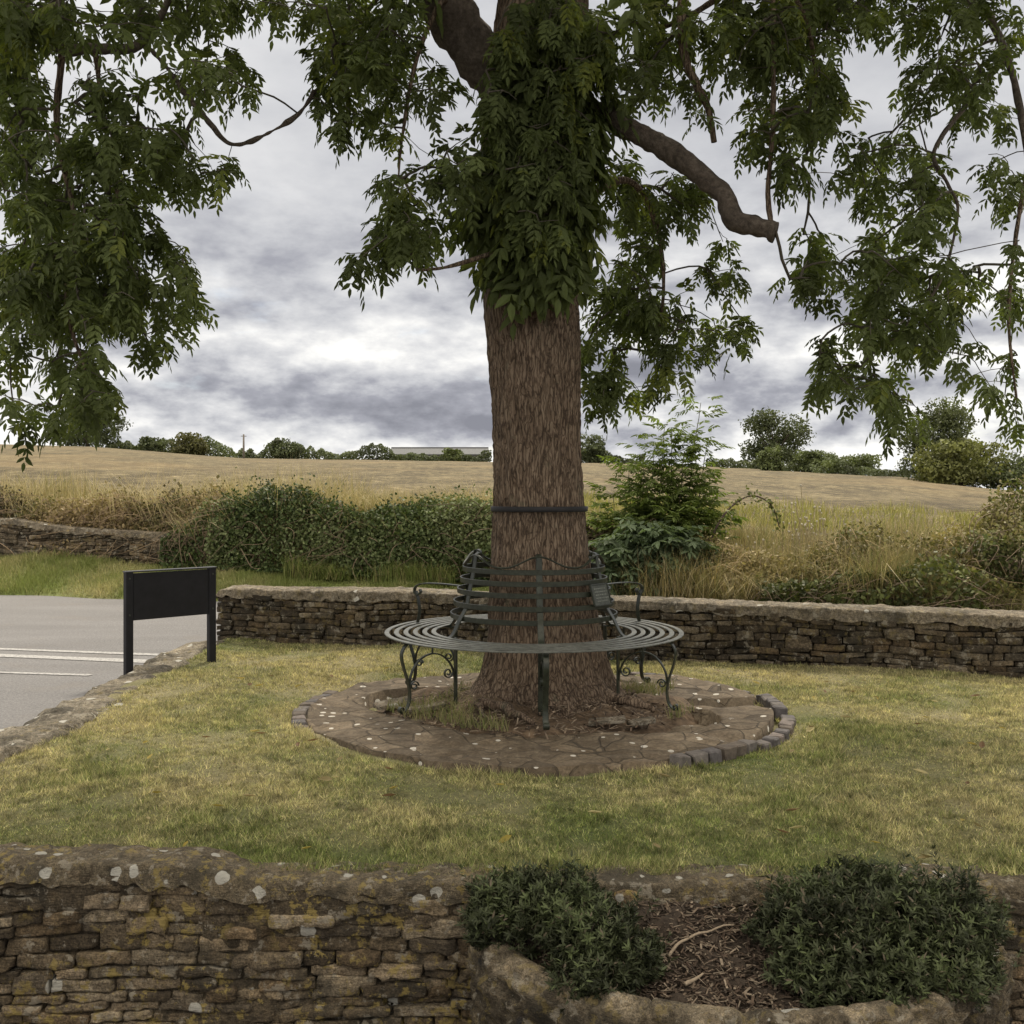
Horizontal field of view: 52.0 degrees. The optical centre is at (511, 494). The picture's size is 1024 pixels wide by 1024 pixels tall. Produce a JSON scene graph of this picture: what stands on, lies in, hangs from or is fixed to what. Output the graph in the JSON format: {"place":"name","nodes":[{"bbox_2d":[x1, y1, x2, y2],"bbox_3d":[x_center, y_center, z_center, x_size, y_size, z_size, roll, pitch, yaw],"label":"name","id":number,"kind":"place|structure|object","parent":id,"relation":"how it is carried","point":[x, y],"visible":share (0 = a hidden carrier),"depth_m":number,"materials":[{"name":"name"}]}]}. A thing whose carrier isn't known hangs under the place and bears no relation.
{"place":"outdoors","nodes":[
{"label":"outdoors","id":0,"kind":"place"},
{"bbox_2d":[0,595,220,728],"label":"road","id":1,"kind":"structure","parent":0,"point":[56,623],"depth_m":10.46,"materials":[{"name":"grey asphalt"}]},
{"bbox_2d":[0,672,91,675],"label":"road marking","id":2,"kind":"object","parent":1,"relation":"on","point":[47,673],"visible":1,"depth_m":8.61,"materials":[{"name":"paint"}]},
{"bbox_2d":[0,654,147,662],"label":"road marking","id":3,"kind":"object","parent":1,"relation":"on","point":[77,658],"visible":0.72,"depth_m":9.40,"materials":[{"name":"paint"}]},
{"bbox_2d":[0,648,158,655],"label":"road marking","id":4,"kind":"object","parent":1,"relation":"on","point":[77,651],"visible":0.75,"depth_m":9.82,"materials":[{"name":"paint"}]},
{"bbox_2d":[0,640,224,762],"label":"stone edging","id":5,"kind":"object","parent":1,"relation":"on","point":[49,724],"visible":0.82,"depth_m":6.71,"materials":[{"name":"grey stone"}]},
{"bbox_2d":[123,566,216,674],"bbox_3d":[-2.775,1.025,8.545,0.058,0.850,0.791,0,0,45],"label":"sign board","id":6,"kind":"object","parent":5,"relation":"on","point":[149,594],"visible":0.88,"depth_m":8.50,"materials":[{"name":"black metal"}]},
{"bbox_2d":[752,542,1023,609],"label":"weeds","id":7,"kind":"object","parent":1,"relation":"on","point":[830,596],"visible":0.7,"depth_m":11.35,"materials":[{"name":"green plant"}]},
{"bbox_2d":[0,547,488,600],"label":"verge","id":8,"kind":"structure","parent":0,"point":[115,593],"depth_m":15.30,"materials":[{"name":"green plant"}]},
{"bbox_2d":[0,518,248,564],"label":"roadside wall","id":9,"kind":"structure","parent":8,"relation":"on","point":[15,533],"depth_m":16.42,"materials":[{"name":"grey stone"}]},
{"bbox_2d":[0,475,230,562],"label":"bramble hedge","id":10,"kind":"object","parent":9,"relation":"attached to","point":[105,519],"visible":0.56,"depth_m":16.49,"materials":[{"name":"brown plant"}]},
{"bbox_2d":[147,477,266,569],"bbox_3d":[-4.572,0.517,15.603,2.030,1.601,0.712,0,0,16],"label":"trailing ivy","id":11,"kind":"object","parent":9,"relation":"attached to","point":[171,542],"visible":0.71,"depth_m":15.59,"materials":[{"name":"green plant"}]},
{"bbox_2d":[202,467,492,584],"bbox_3d":[-2.103,0.447,15.024,5.281,1.740,1.420,0,0,17],"label":"ivy hedge","id":12,"kind":"object","parent":8,"relation":"on","point":[449,516],"visible":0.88,"depth_m":14.76,"materials":[{"name":"green plant"}]},
{"bbox_2d":[280,551,459,584],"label":"long verge grass","id":13,"kind":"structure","parent":8,"relation":"on","point":[432,576],"depth_m":14.35,"materials":[{"name":"green plant"}]},
{"bbox_2d":[586,506,681,555],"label":"undergrowth","id":14,"kind":"object","parent":8,"relation":"on","point":[591,537],"visible":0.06,"depth_m":13.45,"materials":[{"name":"green plant"}]},
{"bbox_2d":[588,512,734,597],"bbox_3d":[1.798,0.853,13.083,2.359,1.291,1.260,0,0,0],"label":"leafy bush","id":15,"kind":"object","parent":8,"relation":"on","point":[655,538],"visible":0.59,"depth_m":12.77,"materials":[{"name":"green plant"}]},
{"bbox_2d":[583,395,748,540],"bbox_3d":[1.915,-0.164,13.662,2.331,2.292,1.700,0,0,0],"label":"ash sapling","id":16,"kind":"object","parent":8,"relation":"on","point":[674,507],"visible":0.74,"depth_m":13.54,"materials":[{"name":"green plant"}]},
{"bbox_2d":[604,515,1023,602],"bbox_3d":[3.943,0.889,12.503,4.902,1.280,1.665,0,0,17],"label":"weed bank","id":17,"kind":"structure","parent":8,"relation":"on","point":[964,557],"depth_m":12.49,"materials":[{"name":"green plant"}]},
{"bbox_2d":[706,483,784,541],"bbox_3d":[2.940,0.274,13.261,1.022,0.846,0.313,0,0,-9],"label":"bramble cane","id":18,"kind":"object","parent":17,"relation":"on","point":[774,512],"visible":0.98,"depth_m":13.26,"materials":[{"name":"green plant"}]},
{"bbox_2d":[725,484,946,564],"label":"seed heads","id":19,"kind":"object","parent":17,"relation":"attached to","point":[797,535],"visible":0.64,"depth_m":12.90,"materials":[{"name":"beige plant"}]},
{"bbox_2d":[832,525,878,547],"bbox_3d":[4.291,0.647,13.184,0.779,0.573,0.267,0,0,0],"label":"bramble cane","id":20,"kind":"object","parent":17,"relation":"on","point":[841,533],"visible":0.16,"depth_m":13.18,"materials":[{"name":"green plant"}]},
{"bbox_2d":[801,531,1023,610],"bbox_3d":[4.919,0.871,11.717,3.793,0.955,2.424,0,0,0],"label":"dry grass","id":21,"kind":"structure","parent":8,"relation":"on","point":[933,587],"depth_m":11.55,"materials":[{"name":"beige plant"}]},
{"bbox_2d":[938,458,1023,602],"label":"verge bush","id":22,"kind":"object","parent":8,"relation":"on","point":[986,539],"visible":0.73,"depth_m":11.84,"materials":[{"name":"green plant"}]},
{"bbox_2d":[0,637,1023,876],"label":"lawn","id":23,"kind":"structure","parent":0,"point":[496,804],"depth_m":5.09,"materials":[{"name":"green plant"}]},
{"bbox_2d":[0,0,1023,724],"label":"ash tree","id":24,"kind":"object","parent":23,"relation":"on","point":[522,192],"visible":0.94,"depth_m":6.56,"materials":[{"name":"green plant"}]},
{"bbox_2d":[491,506,587,511],"bbox_3d":[0.182,0.092,7.000,0.647,0.035,0.647,0,0,0],"label":"trunk strap","id":25,"kind":"object","parent":24,"relation":"attached to","point":[539,509],"visible":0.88,"depth_m":6.72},
{"bbox_2d":[58,663,1023,858],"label":"fallen leaves","id":26,"kind":"object","parent":23,"relation":"on","point":[809,729],"visible":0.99,"depth_m":5.09,"materials":[{"name":"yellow plant"}]},
{"bbox_2d":[291,672,795,776],"bbox_3d":[0.176,1.437,6.860,3.183,0.254,2.990,0,0,0],"label":"paved circle","id":27,"kind":"object","parent":23,"relation":"on","point":[734,723],"visible":0.64,"depth_m":6.00,"materials":[{"name":"stone"}]},
{"bbox_2d":[377,681,698,737],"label":"bare earth","id":28,"kind":"structure","parent":27,"relation":"on","point":[669,725],"depth_m":6.48,"materials":[{"name":"brown soil"}]},
{"bbox_2d":[384,549,683,729],"bbox_3d":[0.145,0.859,7.000,1.978,0.976,2.011,0,0,0],"label":"tree bench","id":29,"kind":"object","parent":28,"relation":"on","point":[599,594],"visible":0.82,"depth_m":6.58,"materials":[{"name":"metal"}]},
{"bbox_2d":[386,672,693,731],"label":"tuft grass","id":30,"kind":"structure","parent":28,"relation":"on","point":[630,686],"depth_m":6.50,"materials":[{"name":"green plant"}]},
{"bbox_2d":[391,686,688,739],"bbox_3d":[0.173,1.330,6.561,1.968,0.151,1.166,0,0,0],"label":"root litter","id":31,"kind":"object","parent":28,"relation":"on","point":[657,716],"visible":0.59,"depth_m":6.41,"materials":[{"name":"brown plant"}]},
{"bbox_2d":[0,444,1023,590],"bbox_3d":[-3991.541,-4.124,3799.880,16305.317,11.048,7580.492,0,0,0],"label":"field","id":32,"kind":"structure","parent":0,"point":[849,490],"depth_m":44.28,"materials":[{"name":"beige plant"}]},
{"bbox_2d":[43,411,130,447],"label":"tree","id":33,"kind":"object","parent":32,"relation":"on","point":[105,437],"visible":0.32,"depth_m":174.70,"materials":[{"name":"green plant"}]},
{"bbox_2d":[136,436,165,451],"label":"tree","id":34,"kind":"object","parent":32,"relation":"on","point":[146,443],"visible":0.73,"depth_m":177.15,"materials":[{"name":"green plant"}]},
{"bbox_2d":[169,432,210,455],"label":"tree","id":35,"kind":"object","parent":32,"relation":"on","point":[197,445],"visible":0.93,"depth_m":174.57,"materials":[{"name":"green plant"}]},
{"bbox_2d":[243,434,244,457],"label":"telegraph pole","id":36,"kind":"object","parent":32,"relation":"on","point":[243,446],"visible":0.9,"depth_m":169.87,"materials":[{"name":"grey wood"}]},
{"bbox_2d":[0,457,492,540],"bbox_3d":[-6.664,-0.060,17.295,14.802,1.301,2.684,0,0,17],"label":"dry grass","id":37,"kind":"structure","parent":32,"relation":"on","point":[39,490],"depth_m":17.10,"materials":[{"name":"beige plant"}]},
{"bbox_2d":[263,437,303,458],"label":"tree","id":38,"kind":"object","parent":32,"relation":"on","point":[295,449],"visible":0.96,"depth_m":176.90,"materials":[{"name":"green plant"}]},
{"bbox_2d":[134,451,491,574],"bbox_3d":[-2.825,0.214,14.914,7.039,2.006,4.458,0,0,35],"label":"hedge","id":39,"kind":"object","parent":32,"relation":"on","point":[298,483],"depth_m":15.35,"materials":[{"name":"green plant"}]},
{"bbox_2d":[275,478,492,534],"bbox_3d":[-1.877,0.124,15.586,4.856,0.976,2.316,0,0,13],"label":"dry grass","id":40,"kind":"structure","parent":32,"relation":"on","point":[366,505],"depth_m":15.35,"materials":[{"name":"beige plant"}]},
{"bbox_2d":[391,447,488,460],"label":"farm shed","id":41,"kind":"structure","parent":32,"relation":"on","point":[472,451],"depth_m":262.69,"materials":[{"name":"grey metal"}]},
{"bbox_2d":[440,447,461,460],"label":"tree","id":42,"kind":"object","parent":32,"relation":"on","point":[450,454],"visible":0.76,"depth_m":171.01,"materials":[{"name":"green plant"}]},
{"bbox_2d":[106,436,1023,490],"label":"hedgerow","id":43,"kind":"object","parent":32,"relation":"on","point":[219,449],"visible":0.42,"depth_m":180.30,"materials":[{"name":"green plant"}]},
{"bbox_2d":[581,432,610,462],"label":"tree","id":44,"kind":"object","parent":32,"relation":"on","point":[589,452],"visible":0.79,"depth_m":166.87,"materials":[{"name":"green plant"}]},
{"bbox_2d":[755,445,784,470],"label":"tree","id":45,"kind":"object","parent":32,"relation":"on","point":[766,462],"visible":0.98,"depth_m":119.44,"materials":[{"name":"green plant"}]},
{"bbox_2d":[738,407,816,466],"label":"tree","id":46,"kind":"object","parent":32,"relation":"on","point":[787,443],"visible":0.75,"depth_m":143.90,"materials":[{"name":"green plant"}]},
{"bbox_2d":[790,449,839,472],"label":"tree","id":47,"kind":"object","parent":32,"relation":"on","point":[811,456],"visible":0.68,"depth_m":116.88,"materials":[{"name":"green plant"}]},
{"bbox_2d":[812,453,882,473],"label":"tree","id":48,"kind":"object","parent":32,"relation":"on","point":[865,460],"visible":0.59,"depth_m":106.66,"materials":[{"name":"green plant"}]},
{"bbox_2d":[894,394,979,479],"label":"tree","id":49,"kind":"object","parent":32,"relation":"on","point":[944,420],"visible":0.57,"depth_m":78.86,"materials":[{"name":"green plant"}]},
{"bbox_2d":[903,435,1018,486],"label":"tree","id":50,"kind":"object","parent":32,"relation":"on","point":[959,467],"visible":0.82,"depth_m":68.46,"materials":[{"name":"green plant"}]},
{"bbox_2d":[976,451,1023,490],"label":"tree","id":51,"kind":"object","parent":32,"relation":"on","point":[1019,470],"visible":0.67,"depth_m":67.05,"materials":[{"name":"green plant"}]},
{"bbox_2d":[0,0,1023,489],"label":"sky","id":52,"kind":"structure","parent":0,"point":[290,355],"materials":[{"name":"grey"}]},
{"bbox_2d":[216,584,1023,677],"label":"garden wall","id":53,"kind":"structure","parent":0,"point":[979,641],"depth_m":8.83,"materials":[{"name":"stone"}]},
{"bbox_2d":[490,486,1022,534],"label":"field edge grass","id":54,"kind":"structure","parent":0,"point":[757,507],"depth_m":20.80,"materials":[{"name":"plant"}]},
{"bbox_2d":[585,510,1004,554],"bbox_3d":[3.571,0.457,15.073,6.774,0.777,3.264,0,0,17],"label":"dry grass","id":55,"kind":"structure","parent":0,"point":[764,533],"depth_m":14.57,"materials":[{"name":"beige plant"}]},
{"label":"yard ground","id":56,"kind":"structure","parent":0,"visible":0},
{"bbox_2d":[0,842,1023,1023],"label":"retaining wall","id":57,"kind":"structure","parent":56,"relation":"on","point":[91,933],"depth_m":3.90,"materials":[{"name":"stone"}]},
{"bbox_2d":[465,899,1014,1023],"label":"stone planter","id":58,"kind":"object","parent":56,"relation":"on","point":[507,986],"visible":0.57,"depth_m":3.44,"materials":[{"name":"stone"}]},
{"bbox_2d":[453,850,677,1019],"bbox_3d":[0.151,1.490,3.685,0.830,0.444,0.501,0,0,41],"label":"evergreen shrub","id":59,"kind":"object","parent":58,"relation":"in","point":[581,914],"visible":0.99,"depth_m":3.59,"materials":[{"name":"green plant"}]},
{"bbox_2d":[667,924,733,957],"bbox_3d":[0.658,1.566,3.701,0.293,0.062,0.040,0,0,-29],"label":"stick","id":60,"kind":"object","parent":58,"relation":"on","point":[676,945],"visible":0.98,"depth_m":3.70,"materials":[{"name":"brown wood"}]},
{"bbox_2d":[537,898,961,1012],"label":"bark mulch","id":61,"kind":"object","parent":58,"relation":"in","point":[726,983],"visible":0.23,"depth_m":3.59,"materials":[{"name":"brown wood"}]},
{"bbox_2d":[684,973,703,985],"bbox_3d":[0.612,1.627,3.524,0.085,0.025,0.014,0,0,-33],"label":"stick","id":62,"kind":"object","parent":61,"relation":"on","point":[690,981],"visible":1,"depth_m":3.51,"materials":[{"name":"beige wood"}]},
{"bbox_2d":[739,845,1023,1017],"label":"evergreen shrub","id":63,"kind":"object","parent":58,"relation":"in","point":[906,935],"visible":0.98,"depth_m":3.50,"materials":[{"name":"green plant"}]}
]}

